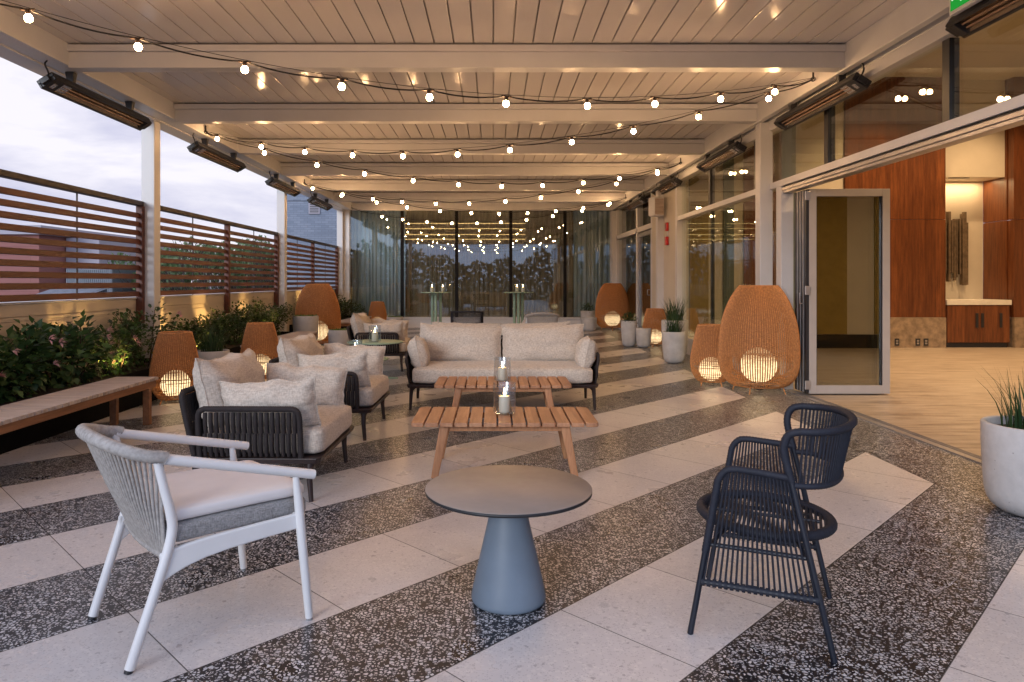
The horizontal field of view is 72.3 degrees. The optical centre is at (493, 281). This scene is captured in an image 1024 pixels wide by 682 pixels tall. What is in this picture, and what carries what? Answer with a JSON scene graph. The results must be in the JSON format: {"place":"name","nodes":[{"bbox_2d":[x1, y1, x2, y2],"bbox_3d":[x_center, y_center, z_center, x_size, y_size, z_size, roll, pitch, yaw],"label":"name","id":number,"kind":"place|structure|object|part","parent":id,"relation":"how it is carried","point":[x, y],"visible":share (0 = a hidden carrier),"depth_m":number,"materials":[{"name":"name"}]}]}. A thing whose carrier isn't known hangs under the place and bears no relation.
{"place":"outdoors","nodes":[
{"label":"outdoors","id":0,"kind":"place"},
{"bbox_2d":[0,225,176,294],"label":"red building","id":1,"kind":"structure","parent":0,"point":[26,269],"depth_m":25.36,"materials":[{"name":"red brick"}]},
{"bbox_2d":[0,57,276,281],"label":"sky","id":2,"kind":"structure","parent":0,"point":[44,134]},
{"bbox_2d":[407,211,571,315],"bbox_3d":[-0.110,-0.635,20.370,4.820,3.290,0.077,0,0,0],"label":"glass door","id":3,"kind":"structure","parent":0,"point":[537,255],"depth_m":20.37,"materials":[{"name":"clear glass"}]},
{"bbox_2d":[0,327,1023,681],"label":"terrace floor","id":4,"kind":"structure","parent":0,"point":[922,549],"depth_m":3.17,"materials":[{"name":"stone"}]},
{"bbox_2d":[0,377,157,434],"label":"bench","id":5,"kind":"object","parent":4,"relation":"on","point":[27,412],"visible":1,"depth_m":5.42,"materials":[{"name":"brown wood"}]},
{"bbox_2d":[0,358,191,454],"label":"planting bed","id":6,"kind":"object","parent":4,"relation":"on","point":[22,437],"visible":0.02,"depth_m":6.22,"materials":[{"name":"soil"}]},
{"bbox_2d":[0,318,69,403],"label":"shrub","id":7,"kind":"object","parent":6,"relation":"on","point":[14,354],"visible":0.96,"depth_m":5.86,"materials":[{"name":"green plant"}]},
{"bbox_2d":[7,309,117,388],"bbox_3d":[-4.104,0.674,6.731,0.910,0.824,0.925,0,0,0],"label":"shrub","id":8,"kind":"object","parent":6,"relation":"on","point":[65,373],"visible":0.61,"depth_m":6.76,"materials":[{"name":"green plant"}]},
{"bbox_2d":[77,312,154,375],"bbox_3d":[-4.059,0.690,7.543,0.756,0.711,0.747,0,0,22],"label":"shrub","id":9,"kind":"object","parent":6,"relation":"on","point":[125,343],"visible":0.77,"depth_m":7.51,"materials":[{"name":"green plant"}]},
{"bbox_2d":[107,302,182,367],"bbox_3d":[-4.066,0.640,8.222,0.843,0.808,0.756,0,0,-30],"label":"shrub","id":10,"kind":"object","parent":6,"relation":"on","point":[151,329],"visible":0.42,"depth_m":8.14,"materials":[{"name":"green plant"}]},
{"bbox_2d":[0,288,335,386],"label":"parapet wall","id":11,"kind":"structure","parent":4,"relation":"on","point":[188,306],"depth_m":8.21,"materials":[{"name":"paint"}]},
{"bbox_2d":[0,169,144,322],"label":"slat fence","id":12,"kind":"object","parent":11,"relation":"attached to","point":[139,251],"visible":0.97,"depth_m":7.31,"materials":[{"name":"paint"}]},
{"bbox_2d":[160,205,278,312],"bbox_3d":[-4.425,-0.242,11.635,0.100,1.525,5.340,0,0,0],"label":"slat fence","id":13,"kind":"object","parent":11,"relation":"attached to","point":[227,264],"visible":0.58,"depth_m":11.24,"materials":[{"name":"paint"}]},
{"bbox_2d":[287,235,337,297],"bbox_3d":[-4.425,-0.242,17.135,0.100,1.525,5.340,0,0,0],"label":"slat fence","id":14,"kind":"object","parent":11,"relation":"attached to","point":[313,261],"visible":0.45,"depth_m":17.02,"materials":[{"name":"paint"}]},
{"bbox_2d":[149,331,198,404],"bbox_3d":[-3.410,0.920,7.520,0.512,0.765,0.512,0,0,-11],"label":"wicker floor lamp","id":15,"kind":"object","parent":4,"relation":"on","point":[174,354],"visible":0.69,"depth_m":7.35,"materials":[{"name":"wicker"}]},
{"bbox_2d":[75,423,315,674],"bbox_3d":[-1.175,0.908,2.697,0.740,0.792,0.668,0,0,-42],"label":"white armchair","id":16,"kind":"object","parent":4,"relation":"on","point":[161,513],"visible":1,"depth_m":2.52,"materials":[{"name":"white painted metal"},{"name":"grey rope"},{"name":"grey fabric"}]},
{"bbox_2d":[196,327,229,359],"bbox_3d":[-3.436,0.914,8.631,0.541,0.772,0.471,0,0,0],"label":"planter","id":17,"kind":"object","parent":4,"relation":"on","point":[209,350],"visible":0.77,"depth_m":8.53,"materials":[{"name":"concrete"}]},
{"bbox_2d":[197,332,291,352],"bbox_3d":[-4.075,1.120,11.075,0.750,0.360,4.250,0,0,0],"label":"planting bed","id":18,"kind":"object","parent":4,"relation":"on","point":[234,348],"visible":0.02,"depth_m":10.38,"materials":[{"name":"soil"}]},
{"bbox_2d":[166,315,214,349],"bbox_3d":[-4.084,0.738,9.304,0.754,0.583,0.795,0,0,43],"label":"shrub","id":19,"kind":"object","parent":18,"relation":"on","point":[194,327],"visible":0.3,"depth_m":9.27,"materials":[{"name":"green plant"}]},
{"bbox_2d":[192,310,240,349],"bbox_3d":[-4.047,0.730,10.101,0.773,0.616,0.879,0,0,0],"label":"shrub","id":20,"kind":"object","parent":18,"relation":"on","point":[219,322],"visible":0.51,"depth_m":10.21,"materials":[{"name":"green plant"}]},
{"bbox_2d":[208,301,255,344],"bbox_3d":[-4.135,0.669,11.074,0.672,0.736,0.967,0,0,0],"label":"shrub","id":21,"kind":"object","parent":18,"relation":"on","point":[243,320],"visible":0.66,"depth_m":11.12,"materials":[{"name":"green plant"}]},
{"bbox_2d":[244,305,278,331],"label":"shrub","id":22,"kind":"object","parent":18,"relation":"on","point":[258,318],"visible":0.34,"depth_m":12.12,"materials":[{"name":"green plant"}]},
{"bbox_2d":[248,297,295,334],"bbox_3d":[-4.068,0.653,12.819,0.825,0.766,0.860,0,0,37],"label":"shrub","id":23,"kind":"object","parent":18,"relation":"on","point":[279,316],"visible":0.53,"depth_m":12.78,"materials":[{"name":"green plant"}]},
{"bbox_2d":[240,322,278,378],"bbox_3d":[-3.040,0.920,9.150,0.512,0.765,0.511,0,0,-40],"label":"wicker floor lamp","id":24,"kind":"object","parent":4,"relation":"on","point":[260,339],"visible":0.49,"depth_m":8.99,"materials":[{"name":"wicker"}]},
{"bbox_2d":[179,348,354,501],"bbox_3d":[-1.439,0.879,4.600,0.873,0.845,1.037,0,0,1],"label":"armchair","id":25,"kind":"object","parent":4,"relation":"on","point":[286,413],"visible":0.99,"depth_m":4.17,"materials":[{"name":"beige fabric"}]},
{"bbox_2d":[240,331,317,346],"bbox_3d":[-3.295,1.090,11.026,0.390,0.420,2.732,0,0,0],"label":"bench","id":26,"kind":"object","parent":4,"relation":"on","point":[292,335],"visible":0.29,"depth_m":11.66,"materials":[{"name":"brown wood"}]},
{"bbox_2d":[293,314,318,339],"bbox_3d":[-3.520,0.952,13.150,0.470,0.695,0.470,0,0,0],"label":"planter","id":27,"kind":"object","parent":4,"relation":"on","point":[306,322],"visible":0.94,"depth_m":12.96,"materials":[{"name":"concrete"}]},
{"bbox_2d":[295,284,340,343],"bbox_3d":[-3.530,0.673,14.100,0.911,1.260,0.911,0,0,27],"label":"wicker floor lamp","id":28,"kind":"object","parent":4,"relation":"on","point":[321,301],"visible":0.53,"depth_m":13.80,"materials":[{"name":"wicker"}]},
{"bbox_2d":[289,315,350,331],"bbox_3d":[-4.075,1.120,17.450,0.750,0.360,4.300,0,0,0],"label":"planting bed","id":29,"kind":"object","parent":4,"relation":"on","point":[291,328],"visible":0.09,"depth_m":15.84,"materials":[{"name":"soil"}]},
{"bbox_2d":[337,295,346,315],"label":"shrub","id":30,"kind":"object","parent":29,"relation":"on","point":[340,302],"visible":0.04,"depth_m":17.68,"materials":[{"name":"green plant"}]},
{"bbox_2d":[334,297,357,318],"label":"shrub","id":31,"kind":"object","parent":29,"relation":"on","point":[346,311],"visible":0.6,"depth_m":18.81,"materials":[{"name":"green plant"}]},
{"bbox_2d":[269,332,389,440],"bbox_3d":[-1.414,0.879,6.190,0.873,0.845,1.037,0,0,1],"label":"armchair","id":32,"kind":"object","parent":4,"relation":"on","point":[366,388],"visible":0.5,"depth_m":5.80,"materials":[{"name":"fabric"}]},
{"bbox_2d":[328,328,349,345],"bbox_3d":[-2.700,1.059,12.400,0.430,0.482,0.430,0,0,0],"label":"planter","id":33,"kind":"object","parent":4,"relation":"on","point":[338,335],"visible":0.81,"depth_m":12.21,"materials":[{"name":"concrete"}]},
{"bbox_2d":[336,316,371,327],"bbox_3d":[-3.295,1.090,16.546,0.390,0.420,2.692,0,0,0],"label":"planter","id":34,"kind":"object","parent":4,"relation":"on","point":[345,322],"visible":0.27,"depth_m":15.30,"materials":[{"name":"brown concrete"}]},
{"bbox_2d":[351,304,366,316],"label":"planter","id":35,"kind":"object","parent":4,"relation":"on","point":[361,308],"visible":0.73,"depth_m":18.56,"materials":[{"name":"concrete"}]},
{"bbox_2d":[347,339,403,378],"bbox_3d":[-1.560,1.045,9.280,0.740,0.506,0.740,0,0,0],"label":"round side table","id":36,"kind":"object","parent":4,"relation":"on","point":[381,342],"visible":0.56,"depth_m":9.14,"materials":[{"name":"green paint"}]},
{"bbox_2d":[369,325,380,341],"bbox_3d":[-1.555,0.681,9.200,0.161,0.212,0.161,0,0,38],"label":"hurricane candle","id":37,"kind":"object","parent":36,"relation":"on","point":[374,336],"visible":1,"depth_m":9.17,"materials":[{"name":"beige wax"}]},
{"bbox_2d":[368,301,386,320],"bbox_3d":[-3.120,0.920,18.900,0.512,0.765,0.511,0,0,42],"label":"wicker floor lamp","id":38,"kind":"object","parent":4,"relation":"on","point":[379,308],"visible":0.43,"depth_m":18.73,"materials":[{"name":"wicker"}]},
{"bbox_2d":[347,312,410,371],"bbox_3d":[-1.704,0.879,10.569,0.873,0.845,1.037,0,0,-2],"label":"armchair","id":39,"kind":"object","parent":4,"relation":"on","point":[362,326],"visible":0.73,"depth_m":10.14,"materials":[{"name":"fabric"}]},
{"bbox_2d":[387,315,402,319],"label":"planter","id":40,"kind":"object","parent":4,"relation":"on","point":[399,317],"visible":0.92,"depth_m":18.59,"materials":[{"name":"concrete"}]},
{"bbox_2d":[421,292,450,324],"bbox_3d":[-1.360,0.775,16.700,0.720,1.050,0.720,0,0,0],"label":"bar table","id":41,"kind":"object","parent":4,"relation":"on","point":[433,306],"visible":0.58,"depth_m":16.72,"materials":[{"name":"green paint"}]},
{"bbox_2d":[450,311,483,322],"bbox_3d":[-0.455,0.900,12.163,0.581,0.805,0.578,0,0,0],"label":"rope chair","id":42,"kind":"object","parent":4,"relation":"on","point":[452,313],"visible":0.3,"depth_m":11.93,"materials":[{"name":"black fabric"}]},
{"bbox_2d":[0,0,951,383],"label":"pergola","id":43,"kind":"object","parent":4,"relation":"on","point":[616,54],"visible":0.91,"depth_m":7.77,"materials":[{"name":"white metal"}]},
{"bbox_2d":[36,60,151,130],"bbox_3d":[-4.115,-1.912,7.361,0.183,0.269,1.919,0,0,0],"label":"heater","id":44,"kind":"object","parent":43,"relation":"attached to","point":[68,88],"visible":1,"depth_m":7.12,"materials":[{"name":"black metal"}]},
{"bbox_2d":[187,133,245,171],"bbox_3d":[-4.115,-1.912,10.521,0.183,0.269,1.919,0,0,0],"label":"heater","id":45,"kind":"object","parent":43,"relation":"attached to","point":[203,149],"visible":1,"depth_m":10.30,"materials":[{"name":"metal"}]},
{"bbox_2d":[265,171,300,196],"bbox_3d":[-4.115,-1.912,13.800,0.183,0.269,1.919,0,0,0],"label":"heater","id":46,"kind":"object","parent":43,"relation":"attached to","point":[282,186],"visible":1,"depth_m":13.58,"materials":[{"name":"metal"}]},
{"bbox_2d":[307,192,332,210],"bbox_3d":[-4.115,-1.912,16.701,0.183,0.269,1.919,0,0,0],"label":"heater","id":47,"kind":"object","parent":43,"relation":"attached to","point":[317,202],"visible":1,"depth_m":16.52,"materials":[{"name":"metal"}]},
{"bbox_2d":[0,0,815,108],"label":"string light","id":48,"kind":"object","parent":43,"relation":"hanging from","point":[28,17],"visible":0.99,"depth_m":5.65,"materials":[{"name":"rubber"}]},
{"bbox_2d":[204,125,681,187],"bbox_3d":[-0.355,-1.819,10.961,7.726,0.682,0.066,0,0,-19],"label":"string light","id":49,"kind":"object","parent":43,"relation":"hanging from","point":[413,177],"visible":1,"depth_m":10.84,"materials":[{"name":"rubber"}]},
{"bbox_2d":[303,179,626,214],"bbox_3d":[-0.354,-1.846,16.034,7.726,0.628,0.062,0,0,-19],"label":"string light","id":50,"kind":"object","parent":43,"relation":"hanging from","point":[609,201],"visible":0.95,"depth_m":15.95,"materials":[{"name":"rubber"}]},
{"bbox_2d":[351,198,622,223],"bbox_3d":[-0.335,-1.841,18.583,7.681,0.637,0.158,0,0,18],"label":"string light","id":51,"kind":"object","parent":43,"relation":"hanging from","point":[487,221],"visible":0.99,"depth_m":18.55,"materials":[{"name":"rubber"}]},
{"bbox_2d":[304,163,680,204],"bbox_3d":[-0.355,-1.821,13.524,7.727,0.678,0.061,0,0,19],"label":"string light","id":52,"kind":"object","parent":43,"relation":"hanging from","point":[469,203],"visible":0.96,"depth_m":13.31,"materials":[{"name":"rubber"}]},
{"bbox_2d":[206,72,814,158],"bbox_3d":[-0.355,-1.835,8.445,7.727,0.651,0.061,0,0,19],"label":"string light","id":53,"kind":"object","parent":43,"relation":"hanging from","point":[633,130],"visible":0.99,"depth_m":8.20,"materials":[{"name":"rubber"}]},
{"bbox_2d":[625,193,647,210],"bbox_3d":[3.395,-1.912,16.701,0.183,0.269,1.919,0,0,0],"label":"heater","id":54,"kind":"object","parent":43,"relation":"attached to","point":[640,200],"visible":0.92,"depth_m":16.50,"materials":[{"name":"metal"}]},
{"bbox_2d":[649,197,663,216],"bbox_3d":[3.287,-1.500,14.119,0.285,0.380,0.275,0,0,-20],"label":"wall speaker","id":55,"kind":"object","parent":43,"relation":"attached to","point":[656,206],"depth_m":13.99,"materials":[{"name":"beige plastic"}]},
{"bbox_2d":[651,172,682,195],"bbox_3d":[3.395,-1.912,13.800,0.183,0.269,1.919,0,0,0],"label":"heater","id":56,"kind":"object","parent":43,"relation":"attached to","point":[673,182],"visible":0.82,"depth_m":13.45,"materials":[{"name":"metal"}]},
{"bbox_2d":[696,135,746,172],"bbox_3d":[3.395,-1.912,10.521,0.183,0.269,1.919,0,0,0],"label":"heater","id":57,"kind":"object","parent":43,"relation":"attached to","point":[732,149],"visible":0.94,"depth_m":10.29,"materials":[{"name":"metal"}]},
{"bbox_2d":[774,63,871,130],"bbox_3d":[3.395,-1.912,7.361,0.183,0.269,1.919,0,0,0],"label":"heater","id":58,"kind":"object","parent":43,"relation":"attached to","point":[843,88],"visible":0.91,"depth_m":7.12,"materials":[{"name":"metal"}]},
{"bbox_2d":[949,0,981,15],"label":"exit sign","id":59,"kind":"object","parent":43,"relation":"attached to","point":[956,7],"visible":1,"depth_m":4.91,"materials":[{"name":"green plastic"}]},
{"bbox_2d":[945,0,1023,38],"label":"heater","id":60,"kind":"object","parent":43,"relation":"attached to","point":[977,17],"visible":1,"depth_m":4.85,"materials":[{"name":"metal"}]},
{"bbox_2d":[344,202,614,326],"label":"glass wing","id":61,"kind":"structure","parent":4,"relation":"on","point":[414,321],"depth_m":19.96,"materials":[{"name":"clear glass"}]},
{"bbox_2d":[352,211,404,315],"bbox_3d":[-3.325,-0.635,20.369,1.550,3.290,0.083,0,0,0],"label":"curtain","id":62,"kind":"object","parent":61,"relation":"hanging from","point":[375,256],"visible":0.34,"depth_m":20.37,"materials":[{"name":"grey fabric"}]},
{"bbox_2d":[573,211,609,315],"bbox_3d":[2.865,-0.635,20.369,1.070,3.290,0.083,0,0,0],"label":"curtain","id":63,"kind":"object","parent":61,"relation":"hanging from","point":[591,253],"visible":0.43,"depth_m":20.37,"materials":[{"name":"grey fabric"}]},
{"bbox_2d":[431,321,569,357],"bbox_3d":[0.100,0.907,9.546,1.998,0.788,0.872,0,0,0],"label":"sofa","id":64,"kind":"object","parent":4,"relation":"on","point":[508,324],"visible":0.05,"depth_m":9.21,"materials":[{"name":"fabric"}]},
{"bbox_2d":[405,322,599,409],"bbox_3d":[0.094,0.878,7.474,1.998,0.847,0.872,0,0,0],"label":"sofa","id":65,"kind":"object","parent":4,"relation":"on","point":[434,353],"visible":0.98,"depth_m":7.61,"materials":[{"name":"beige fabric"}]},
{"bbox_2d":[434,376,571,424],"bbox_3d":[0.087,1.116,6.570,1.238,0.377,0.600,0,0,0],"label":"coffee table","id":66,"kind":"object","parent":4,"relation":"on","point":[524,383],"visible":0.88,"depth_m":6.33,"materials":[{"name":"brown wood"}]},
{"bbox_2d":[495,358,510,380],"bbox_3d":[0.085,0.817,6.560,0.161,0.212,0.161,0,0,-23],"label":"hurricane candle","id":67,"kind":"object","parent":66,"relation":"on","point":[502,373],"visible":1,"depth_m":6.53,"materials":[{"name":"beige wax"}]},
{"bbox_2d":[411,407,597,477],"bbox_3d":[0.076,1.116,4.900,1.238,0.377,0.600,0,0,0],"label":"coffee table","id":68,"kind":"object","parent":4,"relation":"on","point":[577,416],"visible":0.94,"depth_m":4.68,"materials":[{"name":"brown wood"}]},
{"bbox_2d":[493,381,514,413],"bbox_3d":[0.079,0.817,4.930,0.161,0.212,0.161,0,0,0],"label":"hurricane candle","id":69,"kind":"object","parent":68,"relation":"on","point":[504,403],"visible":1,"depth_m":4.90,"materials":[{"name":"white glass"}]},
{"bbox_2d":[425,465,591,614],"bbox_3d":[0.062,1.069,2.872,0.680,0.461,0.680,0,0,0],"label":"pedestal table","id":70,"kind":"object","parent":4,"relation":"on","point":[508,501],"visible":1,"depth_m":2.78,"materials":[{"name":"blue-grey powder-coated metal"},{"name":"stone grey laminate"}]},
{"bbox_2d":[503,292,533,322],"bbox_3d":[0.600,0.775,16.700,0.720,1.050,0.720,0,0,0],"label":"bar table","id":71,"kind":"object","parent":4,"relation":"on","point":[518,307],"visible":0.62,"depth_m":16.72,"materials":[{"name":"green paint"}]},
{"bbox_2d":[522,312,559,322],"bbox_3d":[0.840,0.908,12.153,0.668,0.792,0.740,0,0,0],"label":"white armchair","id":72,"kind":"object","parent":4,"relation":"on","point":[544,318],"visible":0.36,"depth_m":11.86,"materials":[{"name":"grey fabric"}]},
{"bbox_2d":[581,317,596,330],"bbox_3d":[2.520,1.120,18.450,0.410,0.360,0.410,0,0,0],"label":"planter","id":73,"kind":"object","parent":4,"relation":"on","point":[590,323],"visible":0.93,"depth_m":18.28,"materials":[{"name":"concrete"}]},
{"bbox_2d":[580,303,594,316],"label":"planter","id":74,"kind":"object","parent":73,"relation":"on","point":[586,312],"visible":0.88,"depth_m":19.14,"materials":[{"name":"concrete"}]},
{"bbox_2d":[595,283,629,330],"bbox_3d":[3.170,0.673,18.650,0.911,1.260,0.911,0,0,-36],"label":"wicker floor lamp","id":75,"kind":"object","parent":4,"relation":"on","point":[612,306],"visible":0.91,"depth_m":18.32,"materials":[{"name":"wicker"}]},
{"bbox_2d":[621,312,637,346],"bbox_3d":[2.715,0.942,14.055,0.386,0.716,0.390,0,0,0],"label":"planter","id":76,"kind":"object","parent":4,"relation":"on","point":[628,329],"visible":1,"depth_m":13.93,"materials":[{"name":"concrete"}]},
{"bbox_2d":[636,327,650,347],"bbox_3d":[2.970,1.107,13.850,0.300,0.385,0.300,0,0,0],"label":"planter","id":77,"kind":"object","parent":4,"relation":"on","point":[643,337],"visible":1,"depth_m":13.73,"materials":[{"name":"concrete"}]},
{"bbox_2d":[642,308,665,345],"bbox_3d":[3.230,0.920,14.000,0.511,0.765,0.512,0,0,-19],"label":"wicker floor lamp","id":78,"kind":"object","parent":4,"relation":"on","point":[652,320],"visible":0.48,"depth_m":13.83,"materials":[{"name":"wicker"}]},
{"bbox_2d":[659,312,687,362],"bbox_3d":[2.915,0.883,11.221,0.519,0.834,0.507,0,0,-30],"label":"planter","id":79,"kind":"object","parent":4,"relation":"on","point":[674,343],"visible":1,"depth_m":11.12,"materials":[{"name":"concrete"}]},
{"bbox_2d":[661,294,689,354],"bbox_3d":[3.145,0.750,11.983,0.575,1.100,0.710,0,0,-13],"label":"plant","id":80,"kind":"object","parent":79,"relation":"in","point":[674,311],"visible":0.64,"depth_m":11.94,"materials":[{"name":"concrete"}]},
{"bbox_2d":[690,324,731,386],"bbox_3d":[2.735,0.920,8.800,0.512,0.765,0.512,0,0,16],"label":"wicker floor lamp","id":81,"kind":"object","parent":4,"relation":"on","point":[704,350],"visible":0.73,"depth_m":8.64,"materials":[{"name":"wicker"}]},
{"bbox_2d":[718,285,800,394],"bbox_3d":[3.130,0.673,8.270,0.911,1.260,0.911,0,0,-6],"label":"wicker floor lamp","id":82,"kind":"object","parent":4,"relation":"on","point":[768,306],"visible":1,"depth_m":7.96,"materials":[{"name":"wicker"}]},
{"bbox_2d":[687,403,857,663],"bbox_3d":[1.089,0.900,2.722,0.578,0.805,0.581,0,0,24],"label":"rope chair","id":83,"kind":"object","parent":4,"relation":"on","point":[831,453],"visible":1,"depth_m":2.52,"materials":[{"name":"black fabric"}]},
{"bbox_2d":[971,367,1023,516],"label":"planter","id":84,"kind":"object","parent":4,"relation":"on","point":[1002,446],"visible":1,"depth_m":3.89,"materials":[{"name":"concrete"}]},
{"bbox_2d":[616,8,1023,388],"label":"hotel building","id":85,"kind":"structure","parent":0,"point":[926,128],"depth_m":13.76,"materials":[{"name":"brown metal"}]},
{"bbox_2d":[638,230,650,327],"bbox_3d":[3.499,0.060,16.225,0.121,2.440,1.410,0,0,0],"label":"door","id":86,"kind":"structure","parent":85,"relation":"in","point":[646,233],"depth_m":16.83,"materials":[{"name":"grey glass"}]},
{"bbox_2d":[665,231,668,244],"bbox_3d":[3.450,-0.863,13.950,0.055,0.275,0.124,0,0,0],"label":"fire alarm","id":87,"kind":"object","parent":85,"relation":"attached to","point":[666,240],"visible":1,"depth_m":13.89,"materials":[{"name":"red plastic"}]},
{"bbox_2d":[665,222,668,230],"bbox_3d":[3.447,-1.090,13.950,0.062,0.170,0.120,0,0,0],"label":"fire alarm","id":88,"kind":"object","parent":85,"relation":"attached to","point":[666,226],"visible":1,"depth_m":13.89,"materials":[{"name":"red plastic"}]},
{"bbox_2d":[675,175,684,319],"bbox_3d":[3.540,-0.360,13.270,0.160,3.320,0.140,0,0,0],"label":"window frame","id":89,"kind":"structure","parent":85,"relation":"in","point":[680,190],"depth_m":13.20,"materials":[{"name":"white metal"}]},
{"bbox_2d":[795,189,889,393],"bbox_3d":[4.022,0.110,8.144,1.015,2.340,0.312,0,0,0],"label":"folding door","id":90,"kind":"structure","parent":85,"relation":"attached to","point":[842,275],"depth_m":8.03,"materials":[{"name":"white aluminium"},{"name":"olive glass"}]},
{"bbox_2d":[781,388,981,464],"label":"door track","id":91,"kind":"structure","parent":85,"relation":"attached to","point":[973,457],"depth_m":6.02,"materials":[{"name":"silver metal"}]},
{"bbox_2d":[946,211,967,284],"bbox_3d":[9.421,-0.686,14.501,0.803,1.522,0.099,0,0,0],"label":"wall sculpture","id":92,"kind":"object","parent":85,"relation":"attached to","point":[956,247],"depth_m":14.47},
{"bbox_2d":[793,347,1023,455],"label":"interior floor","id":93,"kind":"structure","parent":0,"point":[943,395],"depth_m":8.12,"materials":[{"name":"light oak wood"}]},
{"bbox_2d":[946,299,1011,346],"bbox_3d":[9.537,0.828,14.168,1.265,0.936,0.845,0,0,0],"label":"cabinet","id":94,"kind":"object","parent":93,"relation":"on","point":[977,322],"visible":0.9,"depth_m":13.76,"materials":[{"name":"brown wood"}]},
{"bbox_3d":[9.230,0.827,13.766,0.630,0.725,0.017,0,0,0],"label":"cabinet door","id":95,"kind":"part","parent":94,"relation":"part of","materials":[{"name":"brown wood"}]},
{"bbox_3d":[9.844,0.827,13.766,0.583,0.725,0.017,0,0,0],"label":"cabinet door","id":96,"kind":"part","parent":94,"relation":"part of","materials":[{"name":"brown wood"}]},
{"label":"ground","id":97,"kind":"structure","parent":0,"visible":0},
{"bbox_2d":[38,269,135,293],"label":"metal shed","id":98,"kind":"structure","parent":97,"relation":"on","point":[55,291],"depth_m":23.97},
{"bbox_2d":[108,247,200,291],"bbox_3d":[-12.262,1.952,25.706,4.873,6.713,4.535,0,0,43],"label":"tree","id":99,"kind":"object","parent":97,"relation":"on","point":[167,265],"visible":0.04,"depth_m":25.36,"materials":[{"name":"green plant"}]},
{"bbox_2d":[119,240,273,290],"bbox_3d":[-10.764,1.837,25.916,5.714,6.940,6.545,0,0,-25],"label":"tree","id":100,"kind":"object","parent":97,"relation":"on","point":[183,258],"visible":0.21,"depth_m":25.10,"materials":[{"name":"green plant"}]},
{"bbox_2d":[166,235,270,288],"bbox_3d":[-11.626,1.619,30.659,5.332,7.378,5.351,0,0,25],"label":"tree","id":101,"kind":"object","parent":97,"relation":"on","point":[202,259],"visible":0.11,"depth_m":29.41,"materials":[{"name":"green plant"}]},
{"bbox_2d":[173,257,273,289],"bbox_3d":[-8.651,2.158,25.859,5.954,6.298,5.824,0,0,-30],"label":"tree","id":102,"kind":"object","parent":97,"relation":"on","point":[199,288],"visible":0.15,"depth_m":24.45,"materials":[{"name":"green plant"}]},
{"bbox_2d":[203,238,273,288],"bbox_3d":[-9.634,1.737,28.716,4.962,7.141,4.571,0,0,-43],"label":"tree","id":103,"kind":"object","parent":97,"relation":"on","point":[240,256],"visible":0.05,"depth_m":28.54,"materials":[{"name":"green plant"}]},
{"bbox_2d":[231,248,273,288],"bbox_3d":[-8.178,2.005,27.396,4.849,6.606,4.938,0,0,0],"label":"tree","id":104,"kind":"object","parent":97,"relation":"on","point":[266,264],"visible":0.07,"depth_m":26.81,"materials":[{"name":"green plant"}]},
{"bbox_2d":[287,194,336,286],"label":"brick building","id":105,"kind":"structure","parent":97,"relation":"on","point":[306,220],"depth_m":24.00,"materials":[{"name":"blue brick"}]}
]}

